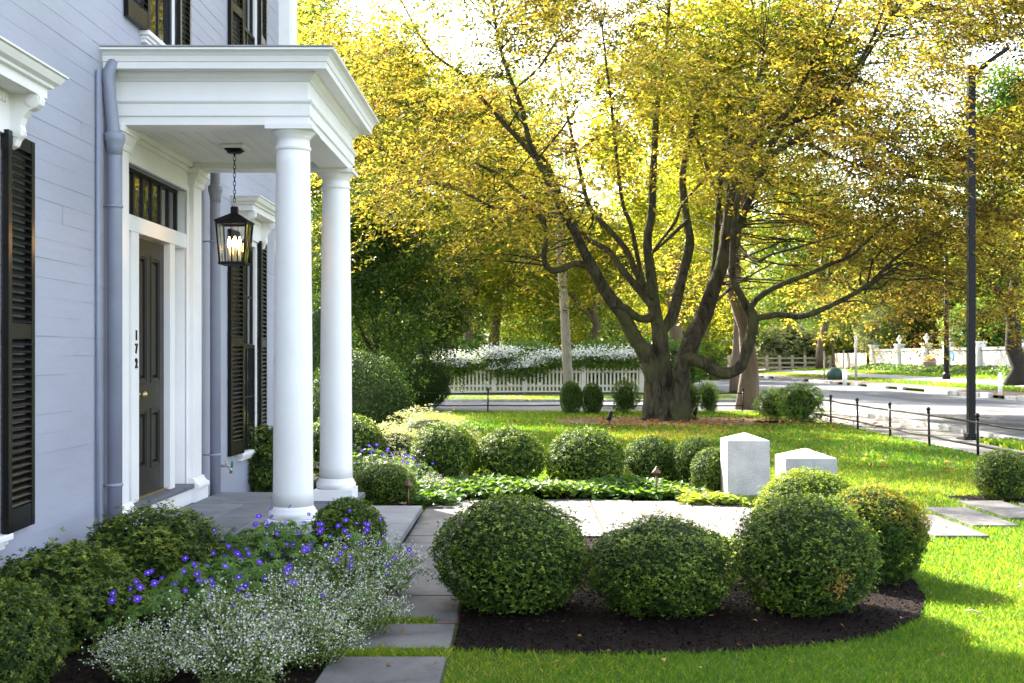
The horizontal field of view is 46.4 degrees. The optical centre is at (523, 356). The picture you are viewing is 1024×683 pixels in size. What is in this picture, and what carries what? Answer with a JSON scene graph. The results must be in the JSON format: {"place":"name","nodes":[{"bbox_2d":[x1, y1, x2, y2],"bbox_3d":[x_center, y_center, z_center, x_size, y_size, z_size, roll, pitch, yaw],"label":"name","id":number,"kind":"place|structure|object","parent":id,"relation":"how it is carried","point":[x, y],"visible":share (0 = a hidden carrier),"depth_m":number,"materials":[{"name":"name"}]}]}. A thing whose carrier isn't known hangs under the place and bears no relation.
{"place":"outdoors","nodes":[
{"label":"outdoors","id":0,"kind":"place"},
{"bbox_2d":[316,572,412,637],"bbox_3d":[-0.850,1.315,6.403,0.553,0.393,0.553,0,0,-16],"label":"calamint","id":1,"kind":"object","parent":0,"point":[371,614],"visible":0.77,"depth_m":6.37,"materials":[{"name":"green plant"}]},
{"bbox_2d":[316,527,434,596],"bbox_3d":[-0.931,1.286,7.457,0.776,0.452,0.758,0,0,-22],"label":"calamint","id":2,"kind":"object","parent":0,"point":[402,555],"visible":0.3,"depth_m":7.44,"materials":[{"name":"green plant"}]},
{"bbox_2d":[358,500,754,623],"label":"path","id":3,"kind":"structure","parent":0,"point":[430,597],"depth_m":10.59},
{"bbox_2d":[193,376,1023,682],"bbox_3d":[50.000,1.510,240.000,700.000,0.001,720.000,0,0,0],"label":"ground","id":4,"kind":"structure","parent":0,"point":[719,392],"depth_m":6.11,"materials":[{"name":"plant"}]},
{"bbox_2d":[0,0,296,570],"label":"house","id":5,"kind":"structure","parent":4,"relation":"on","point":[136,340],"depth_m":8.24,"materials":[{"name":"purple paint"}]},
{"bbox_2d":[0,36,68,550],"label":"window","id":6,"kind":"structure","parent":5,"relation":"in","point":[25,80],"depth_m":6.67,"materials":[{"name":"white paint"}]},
{"bbox_2d":[139,238,163,496],"bbox_3d":[-2.929,0.085,9.430,0.139,2.000,0.796,0,0,0],"label":"door","id":7,"kind":"structure","parent":5,"relation":"in","point":[151,254],"depth_m":9.48,"materials":[{"name":"green paint"}]},
{"bbox_2d":[129,167,177,230],"bbox_3d":[-2.984,-1.240,9.470,0.028,0.376,1.608,0,0,0],"label":"transom window","id":8,"kind":"structure","parent":5,"relation":"in","point":[151,200],"depth_m":9.58,"materials":[{"name":"glass"}]},
{"bbox_2d":[124,0,190,44],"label":"window","id":9,"kind":"structure","parent":5,"relation":"in","point":[156,18],"depth_m":9.56,"materials":[{"name":"white paint"}]},
{"bbox_2d":[228,0,266,44],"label":"window","id":10,"kind":"structure","parent":5,"relation":"in","point":[245,11],"depth_m":12.67,"materials":[{"name":"white paint"}]},
{"bbox_2d":[228,195,274,460],"bbox_3d":[-2.815,-0.275,12.530,0.410,2.680,1.643,0,0,0],"label":"window","id":11,"kind":"structure","parent":5,"relation":"in","point":[257,209],"depth_m":12.52,"materials":[{"name":"white paint"}]},
{"bbox_2d":[8,573,371,682],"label":"mulch bed","id":12,"kind":"object","parent":4,"relation":"on","point":[68,674],"depth_m":5.70,"materials":[{"name":"soil"}]},
{"bbox_2d":[0,571,70,682],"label":"azalea","id":13,"kind":"object","parent":12,"relation":"on","point":[28,654],"visible":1,"depth_m":5.29,"materials":[{"name":"green plant"}]},
{"bbox_2d":[0,526,152,654],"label":"azalea","id":14,"kind":"object","parent":12,"relation":"on","point":[80,591],"visible":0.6,"depth_m":6.17,"materials":[{"name":"green plant"}]},
{"bbox_2d":[79,611,208,682],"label":"calamint","id":15,"kind":"object","parent":12,"relation":"on","point":[146,668],"visible":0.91,"depth_m":5.44,"materials":[{"name":"green plant"}]},
{"bbox_2d":[75,498,227,601],"bbox_3d":[-2.330,1.250,7.490,1.009,0.696,0.995,0,0,0],"label":"azalea","id":16,"kind":"object","parent":12,"relation":"on","point":[158,544],"visible":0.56,"depth_m":7.30,"materials":[{"name":"green plant"}]},
{"bbox_2d":[101,562,266,658],"bbox_3d":[-1.684,1.278,6.020,0.809,0.466,0.811,0,0,0],"label":"geranium","id":17,"kind":"object","parent":12,"relation":"on","point":[132,610],"visible":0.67,"depth_m":5.90,"materials":[{"name":"green plant"}]},
{"bbox_2d":[147,567,300,672],"bbox_3d":[-1.448,1.259,5.739,0.711,0.505,0.710,0,0,29],"label":"calamint","id":18,"kind":"object","parent":12,"relation":"on","point":[206,607],"visible":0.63,"depth_m":5.71,"materials":[{"name":"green plant"}]},
{"bbox_2d":[142,544,307,628],"bbox_3d":[-1.692,1.285,6.751,0.951,0.452,0.991,0,0,0],"label":"geranium","id":19,"kind":"object","parent":12,"relation":"on","point":[203,571],"visible":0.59,"depth_m":6.62,"materials":[{"name":"green plant"}]},
{"bbox_2d":[168,594,316,682],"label":"calamint","id":20,"kind":"object","parent":12,"relation":"on","point":[268,674],"visible":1,"depth_m":5.28,"materials":[{"name":"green plant"}]},
{"bbox_2d":[200,505,334,592],"bbox_3d":[-1.635,1.240,7.755,0.975,0.542,0.966,0,0,0],"label":"geranium","id":21,"kind":"object","parent":12,"relation":"on","point":[258,544],"visible":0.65,"depth_m":7.60,"materials":[{"name":"green plant"}]},
{"bbox_2d":[226,562,364,643],"bbox_3d":[-1.189,1.296,6.303,0.725,0.432,0.742,0,0,3],"label":"calamint","id":22,"kind":"object","parent":12,"relation":"on","point":[295,597],"visible":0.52,"depth_m":6.28,"materials":[{"name":"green plant"}]},
{"bbox_2d":[205,543,387,638],"bbox_3d":[-1.251,1.262,6.449,0.996,0.498,0.942,0,0,0],"label":"geranium","id":23,"kind":"object","parent":12,"relation":"on","point":[276,562],"visible":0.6,"depth_m":6.38,"materials":[{"name":"green plant"}]},
{"bbox_2d":[252,592,375,671],"bbox_3d":[-1.028,1.327,5.794,0.632,0.368,0.618,0,0,-19],"label":"calamint","id":24,"kind":"object","parent":12,"relation":"on","point":[310,633],"visible":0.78,"depth_m":5.75,"materials":[{"name":"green plant"}]},
{"bbox_2d":[277,529,410,613],"bbox_3d":[-1.042,1.245,6.940,0.750,0.533,0.750,0,0,43],"label":"calamint","id":25,"kind":"object","parent":12,"relation":"on","point":[340,564],"visible":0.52,"depth_m":6.91,"materials":[{"name":"green plant"}]},
{"bbox_2d":[309,496,387,577],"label":"boxwood","id":26,"kind":"object","parent":12,"relation":"on","point":[334,512],"visible":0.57,"depth_m":7.87,"materials":[{"name":"green plant"}]},
{"bbox_2d":[296,509,419,597],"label":"geranium","id":27,"kind":"object","parent":12,"relation":"on","point":[355,536],"visible":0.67,"depth_m":7.17,"materials":[{"name":"green plant"}]},
{"bbox_2d":[100,45,421,572],"bbox_3d":[-1.921,-0.302,9.678,1.958,3.665,2.999,0,0,0],"label":"porch","id":28,"kind":"object","parent":4,"relation":"on","point":[292,117],"visible":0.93,"depth_m":8.42,"materials":[{"name":"white paint"}]},
{"bbox_2d":[214,148,254,265],"bbox_3d":[-2.290,-1.184,9.480,0.264,0.918,0.264,0,0,0],"label":"hanging lantern","id":29,"kind":"object","parent":28,"relation":"hanging from","point":[233,218],"visible":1,"depth_m":9.45,"materials":[{"name":"black metal"}]},
{"bbox_2d":[297,0,430,310],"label":"ash tree","id":30,"kind":"object","parent":4,"relation":"on","point":[311,22],"visible":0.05,"depth_m":45.89,"materials":[{"name":"yellow plant"}]},
{"bbox_2d":[315,656,445,682],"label":"stepping slab","id":31,"kind":"structure","parent":4,"relation":"on","point":[422,669],"depth_m":5.63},
{"bbox_2d":[311,166,463,387],"bbox_3d":[-3.389,-1.269,26.559,3.916,5.838,3.846,0,0,-37],"label":"maple tree","id":32,"kind":"object","parent":4,"relation":"on","point":[363,286],"visible":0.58,"depth_m":25.93,"materials":[{"name":"green plant"}]},
{"bbox_2d":[323,614,453,660],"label":"grass","id":33,"kind":"structure","parent":4,"relation":"on","point":[381,651],"depth_m":5.99,"materials":[{"name":"plant"}]},
{"bbox_2d":[310,38,480,257],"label":"oak tree","id":34,"kind":"object","parent":4,"relation":"on","point":[356,159],"visible":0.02,"depth_m":44.71,"materials":[{"name":"yellow plant"}]},
{"bbox_2d":[341,624,454,652],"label":"stepping slab","id":35,"kind":"structure","parent":4,"relation":"on","point":[428,635],"depth_m":6.32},
{"bbox_2d":[394,354,457,410],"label":"holly shrub","id":36,"kind":"object","parent":4,"relation":"on","point":[440,384],"visible":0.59,"depth_m":33.05,"materials":[{"name":"green plant"}]},
{"bbox_2d":[373,225,491,407],"bbox_3d":[-3.037,-1.080,34.970,3.419,5.631,3.808,0,0,-45],"label":"maple tree","id":37,"kind":"object","parent":4,"relation":"on","point":[465,325],"visible":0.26,"depth_m":34.45,"materials":[{"name":"green plant"}]},
{"bbox_2d":[373,155,557,384],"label":"oak tree","id":38,"kind":"object","parent":4,"relation":"on","point":[496,299],"visible":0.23,"depth_m":59.50,"materials":[{"name":"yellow plant"}]},
{"bbox_2d":[266,464,678,505],"bbox_3d":[-1.571,1.498,16.380,6.152,0.001,10.053,0,0,-19],"label":"mulch bed","id":39,"kind":"object","parent":4,"relation":"on","point":[563,496],"depth_m":12.69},
{"bbox_2d":[248,422,314,491],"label":"azalea","id":40,"kind":"object","parent":39,"relation":"on","point":[262,465],"visible":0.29,"depth_m":12.65,"materials":[{"name":"green plant"}]},
{"bbox_2d":[313,413,388,476],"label":"boxwood","id":41,"kind":"object","parent":39,"relation":"on","point":[364,436],"visible":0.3,"depth_m":14.35,"materials":[{"name":"green plant"}]},
{"bbox_2d":[313,342,424,434],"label":"holly shrub","id":42,"kind":"object","parent":39,"relation":"on","point":[379,393],"visible":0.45,"depth_m":18.54,"materials":[{"name":"green plant"}]},
{"bbox_2d":[355,462,418,505],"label":"boxwood","id":43,"kind":"object","parent":39,"relation":"on","point":[381,483],"visible":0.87,"depth_m":11.78,"materials":[{"name":"green plant"}]},
{"bbox_2d":[369,417,425,469],"bbox_3d":[-1.629,1.171,15.032,1.188,0.823,1.033,0,0,-22],"label":"lavender cotton","id":44,"kind":"object","parent":39,"relation":"on","point":[398,441],"visible":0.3,"depth_m":14.79,"materials":[{"name":"green plant"}]},
{"bbox_2d":[381,403,490,449],"bbox_3d":[-1.284,1.132,17.040,1.688,0.919,1.508,0,0,34],"label":"lavender cotton","id":45,"kind":"object","parent":39,"relation":"on","point":[419,424],"visible":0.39,"depth_m":16.85,"materials":[{"name":"green plant"}]},
{"bbox_2d":[409,421,477,479],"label":"boxwood","id":46,"kind":"object","parent":39,"relation":"on","point":[446,451],"visible":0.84,"depth_m":13.36,"materials":[{"name":"green plant"}]},
{"bbox_2d":[473,426,546,478],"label":"boxwood","id":47,"kind":"object","parent":39,"relation":"on","point":[507,451],"visible":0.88,"depth_m":13.26,"materials":[{"name":"green plant"}]},
{"bbox_2d":[401,473,705,505],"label":"ground cover","id":48,"kind":"object","parent":39,"relation":"on","point":[626,485],"visible":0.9,"depth_m":12.48,"materials":[{"name":"green plant"}]},
{"bbox_2d":[544,424,625,492],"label":"boxwood","id":49,"kind":"object","parent":39,"relation":"on","point":[580,453],"visible":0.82,"depth_m":13.13,"materials":[{"name":"green plant"}]},
{"bbox_2d":[623,434,678,481],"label":"boxwood","id":50,"kind":"object","parent":39,"relation":"on","point":[646,456],"visible":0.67,"depth_m":13.49,"materials":[{"name":"green plant"}]},
{"bbox_2d":[670,434,719,483],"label":"boxwood","id":51,"kind":"object","parent":39,"relation":"on","point":[686,453],"visible":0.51,"depth_m":13.27,"materials":[{"name":"green plant"}]},
{"bbox_2d":[689,446,720,492],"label":"boxwood","id":52,"kind":"object","parent":39,"relation":"on","point":[707,470],"visible":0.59,"depth_m":12.60,"materials":[{"name":"green plant"}]},
{"bbox_2d":[425,141,567,384],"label":"oak tree","id":53,"kind":"object","parent":4,"relation":"on","point":[497,332],"visible":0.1,"depth_m":62.12,"materials":[{"name":"green plant"}]},
{"bbox_2d":[438,60,587,375],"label":"lime tree","id":54,"kind":"object","parent":4,"relation":"on","point":[527,113],"visible":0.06,"depth_m":71.00,"materials":[{"name":"yellow plant"}]},
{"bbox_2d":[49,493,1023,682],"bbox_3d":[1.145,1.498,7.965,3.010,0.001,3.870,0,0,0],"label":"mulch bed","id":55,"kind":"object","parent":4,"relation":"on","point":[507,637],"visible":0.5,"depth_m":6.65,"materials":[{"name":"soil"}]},
{"bbox_2d":[426,486,592,616],"bbox_3d":[-0.077,1.160,7.143,1.023,0.744,1.026,0,0,0],"label":"boxwood","id":56,"kind":"object","parent":55,"relation":"on","point":[523,550],"visible":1,"depth_m":6.87,"materials":[{"name":"green plant"}]},
{"bbox_2d":[582,510,747,619],"bbox_3d":[0.821,1.224,7.035,0.979,0.640,0.957,0,0,0],"label":"boxwood","id":57,"kind":"object","parent":55,"relation":"on","point":[651,563],"visible":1,"depth_m":6.80,"materials":[{"name":"green plant"}]},
{"bbox_2d":[750,465,853,521],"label":"boxwood","id":58,"kind":"object","parent":55,"relation":"on","point":[823,483],"visible":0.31,"depth_m":8.68,"materials":[{"name":"green plant"}]},
{"bbox_2d":[727,486,887,618],"bbox_3d":[1.670,1.160,7.097,0.960,0.766,0.982,0,0,0],"label":"boxwood","id":59,"kind":"object","parent":55,"relation":"on","point":[806,550],"visible":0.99,"depth_m":6.84,"materials":[{"name":"green plant"}]},
{"bbox_2d":[829,480,932,585],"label":"boxwood","id":60,"kind":"object","parent":55,"relation":"on","point":[900,524],"visible":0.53,"depth_m":7.80,"materials":[{"name":"green plant"}]},
{"bbox_2d":[354,310,729,379],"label":"thicket","id":61,"kind":"object","parent":4,"relation":"on","point":[719,360],"visible":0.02,"depth_m":77.47,"materials":[{"name":"green plant"}]},
{"bbox_2d":[446,364,643,393],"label":"picket fence","id":62,"kind":"object","parent":4,"relation":"on","point":[582,381],"visible":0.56,"depth_m":48.49,"materials":[{"name":"beige paint"}]},
{"bbox_2d":[430,340,558,384],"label":"clematis vine","id":63,"kind":"object","parent":62,"relation":"attached to","point":[501,360],"visible":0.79,"depth_m":48.16,"materials":[{"name":"white plant"}]},
{"bbox_2d":[536,342,674,374],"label":"clematis vine","id":64,"kind":"object","parent":62,"relation":"attached to","point":[585,358],"visible":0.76,"depth_m":48.20,"materials":[{"name":"white plant"}]},
{"bbox_2d":[472,191,627,380],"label":"woodland tree","id":65,"kind":"object","parent":4,"relation":"on","point":[557,330],"visible":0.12,"depth_m":70.32,"materials":[{"name":"green plant"}]},
{"bbox_2d":[407,501,719,536],"bbox_3d":[1.100,1.494,11.120,4.120,0.001,2.520,0,0,0],"label":"path bed","id":66,"kind":"object","parent":4,"relation":"on","point":[593,509],"visible":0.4,"depth_m":11.22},
{"bbox_2d":[554,182,572,385],"bbox_3d":[1.145,-1.589,33.587,0.630,6.614,0.305,0,0,0],"label":"utility pole","id":67,"kind":"object","parent":4,"relation":"on","point":[566,347],"visible":0.43,"depth_m":33.48,"materials":[{"name":"grey wood"}]},
{"bbox_2d":[481,189,669,382],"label":"oak tree","id":68,"kind":"object","parent":4,"relation":"on","point":[594,321],"visible":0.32,"depth_m":63.52,"materials":[{"name":"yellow plant"}]},
{"bbox_2d":[419,410,849,428],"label":"grass","id":69,"kind":"structure","parent":4,"relation":"on","point":[485,418],"depth_m":28.84,"materials":[{"name":"plant"}]},
{"bbox_2d":[297,0,1023,420],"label":"beech tree","id":70,"kind":"object","parent":4,"relation":"on","point":[667,392],"visible":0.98,"depth_m":26.67,"materials":[{"name":"yellow plant"}]},
{"bbox_2d":[555,3,767,348],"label":"lime tree","id":71,"kind":"object","parent":4,"relation":"on","point":[639,211],"visible":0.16,"depth_m":56.15,"materials":[{"name":"yellow plant"}]},
{"bbox_2d":[316,412,1018,667],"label":"fallen leaves","id":72,"kind":"object","parent":4,"relation":"on","point":[651,422],"visible":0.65,"depth_m":25.08,"materials":[{"name":"brown plant"}]},
{"bbox_2d":[598,222,759,357],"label":"woodland tree","id":73,"kind":"object","parent":4,"relation":"on","point":[684,299],"visible":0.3,"depth_m":72.30,"materials":[{"name":"yellow plant"}]},
{"bbox_2d":[554,417,813,425],"bbox_3d":[3.736,1.498,27.480,6.046,0.001,3.893,0,0,0],"label":"mulch bed","id":74,"kind":"object","parent":4,"relation":"on","point":[645,422],"visible":0.27,"depth_m":27.93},
{"bbox_2d":[772,379,827,422],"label":"rhododendron","id":75,"kind":"object","parent":74,"relation":"on","point":[802,403],"visible":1,"depth_m":26.76,"materials":[{"name":"green plant"}]},
{"bbox_2d":[416,466,1023,526],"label":"grass","id":76,"kind":"structure","parent":4,"relation":"on","point":[896,478],"depth_m":14.15,"materials":[{"name":"plant"}]},
{"bbox_2d":[580,0,884,409],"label":"shade tree","id":77,"kind":"object","parent":4,"relation":"on","point":[749,380],"visible":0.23,"depth_m":32.87,"materials":[{"name":"yellow plant"}]},
{"bbox_2d":[445,367,1023,450],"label":"grass","id":78,"kind":"structure","parent":4,"relation":"on","point":[1014,443],"depth_m":55.40,"materials":[{"name":"plant"}]},
{"bbox_2d":[720,432,769,495],"bbox_3d":[2.285,1.171,12.320,0.430,0.777,0.430,0,0,0],"label":"granite post","id":79,"kind":"object","parent":4,"relation":"on","point":[745,462],"visible":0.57,"depth_m":12.11,"materials":[{"name":"stone"}]},
{"bbox_2d":[755,320,834,369],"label":"lilac shrub","id":80,"kind":"object","parent":4,"relation":"on","point":[781,344],"visible":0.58,"depth_m":102.44,"materials":[{"name":"green plant"}]},
{"bbox_2d":[775,448,836,481],"bbox_3d":[2.413,1.171,10.210,0.430,0.777,0.430,0,0,0],"label":"granite post","id":81,"kind":"object","parent":4,"relation":"on","point":[795,459],"visible":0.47,"depth_m":10.00,"materials":[{"name":"stone"}]},
{"bbox_2d":[759,374,1023,395],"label":"verge","id":82,"kind":"structure","parent":4,"relation":"on","point":[1005,393],"depth_m":55.07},
{"bbox_2d":[795,282,875,366],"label":"staked tree","id":83,"kind":"object","parent":82,"relation":"on","point":[834,323],"visible":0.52,"depth_m":69.54,"materials":[{"name":"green plant"}]},
{"bbox_2d":[786,390,1023,455],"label":"iron rail fence","id":84,"kind":"object","parent":4,"relation":"on","point":[977,422],"visible":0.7,"depth_m":19.92,"materials":[{"name":"metal"}]},
{"bbox_2d":[921,514,988,538],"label":"stepping slab","id":85,"kind":"structure","parent":4,"relation":"on","point":[938,528],"depth_m":10.15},
{"bbox_2d":[925,507,1019,527],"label":"stepping slab","id":86,"kind":"structure","parent":4,"relation":"on","point":[968,517],"depth_m":11.01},
{"bbox_2d":[947,495,1023,503],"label":"mulch bed","id":87,"kind":"object","parent":4,"relation":"on","point":[977,497],"visible":0.46,"depth_m":12.51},
{"bbox_2d":[972,448,1023,499],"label":"boxwood","id":88,"kind":"object","parent":87,"relation":"on","point":[1001,475],"visible":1,"depth_m":12.44,"materials":[{"name":"green plant"}]},
{"bbox_2d":[304,0,1023,353],"label":"sky","id":89,"kind":"structure","parent":0,"point":[453,28],"materials":[{"name":"white"}]},
{"bbox_2d":[672,485,758,506],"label":"ground cover","id":90,"kind":"object","parent":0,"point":[705,496],"visible":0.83,"depth_m":11.96,"materials":[{"name":"green plant"}]},
{"bbox_2d":[410,402,1023,410],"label":"road","id":91,"kind":"structure","parent":0,"point":[912,406],"depth_m":35.94,"materials":[{"name":"asphalt"}]},
{"bbox_2d":[464,425,985,468],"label":"grass","id":92,"kind":"structure","parent":0,"point":[820,444],"depth_m":20.62,"materials":[{"name":"plant"}]},
{"bbox_2d":[444,588,1023,682],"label":"grass","id":93,"kind":"structure","parent":0,"point":[866,641],"depth_m":5.89,"materials":[{"name":"plant"}]},
{"bbox_2d":[635,368,1023,401],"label":"road","id":94,"kind":"structure","parent":0,"point":[764,384],"depth_m":52.81,"materials":[{"name":"asphalt"}]},
{"bbox_2d":[633,119,837,391],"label":"street tree","id":95,"kind":"object","parent":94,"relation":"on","point":[734,381],"visible":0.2,"depth_m":49.05,"materials":[{"name":"yellow plant"}]},
{"bbox_2d":[831,391,1020,403],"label":"road patch","id":96,"kind":"object","parent":94,"relation":"on","point":[922,397],"visible":1,"depth_m":43.70,"materials":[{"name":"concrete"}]},
{"bbox_2d":[759,361,1023,395],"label":"bank","id":97,"kind":"structure","parent":0,"point":[902,383],"depth_m":60.75,"materials":[{"name":"plant"}]},
{"bbox_2d":[750,254,842,365],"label":"woodland tree","id":98,"kind":"object","parent":97,"relation":"on","point":[779,320],"visible":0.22,"depth_m":106.84,"materials":[{"name":"yellow plant"}]},
{"bbox_2d":[741,150,910,368],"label":"lime tree","id":99,"kind":"object","parent":97,"relation":"on","point":[820,348],"visible":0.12,"depth_m":95.89,"materials":[{"name":"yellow plant"}]},
{"bbox_2d":[873,295,939,348],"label":"garden shrub","id":100,"kind":"object","parent":97,"relation":"on","point":[909,338],"visible":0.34,"depth_m":87.11,"materials":[{"name":"green plant"}]},
{"bbox_2d":[833,108,1023,385],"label":"street tree","id":101,"kind":"object","parent":97,"relation":"on","point":[1015,376],"visible":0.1,"depth_m":49.58,"materials":[{"name":"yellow plant"}]},
{"bbox_2d":[850,363,1010,375],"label":"ivy","id":102,"kind":"object","parent":97,"relation":"on","point":[995,370],"visible":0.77,"depth_m":71.44,"materials":[{"name":"green plant"}]},
{"bbox_2d":[868,333,1023,366],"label":"panel fence","id":103,"kind":"object","parent":97,"relation":"on","point":[985,356],"visible":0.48,"depth_m":74.33,"materials":[{"name":"white paint"}]},
{"bbox_2d":[926,51,1023,289],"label":"lime tree","id":104,"kind":"object","parent":97,"relation":"on","point":[1003,98],"visible":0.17,"depth_m":62.67,"materials":[{"name":"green plant"}]},
{"bbox_2d":[930,290,1023,350],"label":"garden shrub","id":105,"kind":"object","parent":97,"relation":"on","point":[995,340],"visible":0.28,"depth_m":73.55,"materials":[{"name":"green plant"}]},
{"bbox_2d":[820,412,986,441],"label":"pavement","id":106,"kind":"structure","parent":0,"point":[946,433],"depth_m":25.64,"materials":[{"name":"concrete"}]},
{"bbox_2d":[956,46,1008,439],"bbox_3d":[8.327,-2.025,21.600,0.855,7.111,0.400,0,0,0],"label":"street lamp","id":107,"kind":"object","parent":106,"relation":"on","point":[970,434],"visible":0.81,"depth_m":21.54,"materials":[{"name":"black metal"}]},
{"bbox_2d":[810,412,1023,459],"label":"pavement","id":108,"kind":"structure","parent":0,"point":[953,445],"depth_m":22.44,"materials":[{"name":"concrete"}]},
{"bbox_2d":[863,411,1023,437],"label":"road","id":109,"kind":"structure","parent":0,"point":[987,428],"depth_m":28.99,"materials":[{"name":"asphalt"}]},
{"bbox_2d":[902,524,1023,593],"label":"grass","id":110,"kind":"structure","parent":0,"point":[936,548],"depth_m":8.64,"materials":[{"name":"plant"}]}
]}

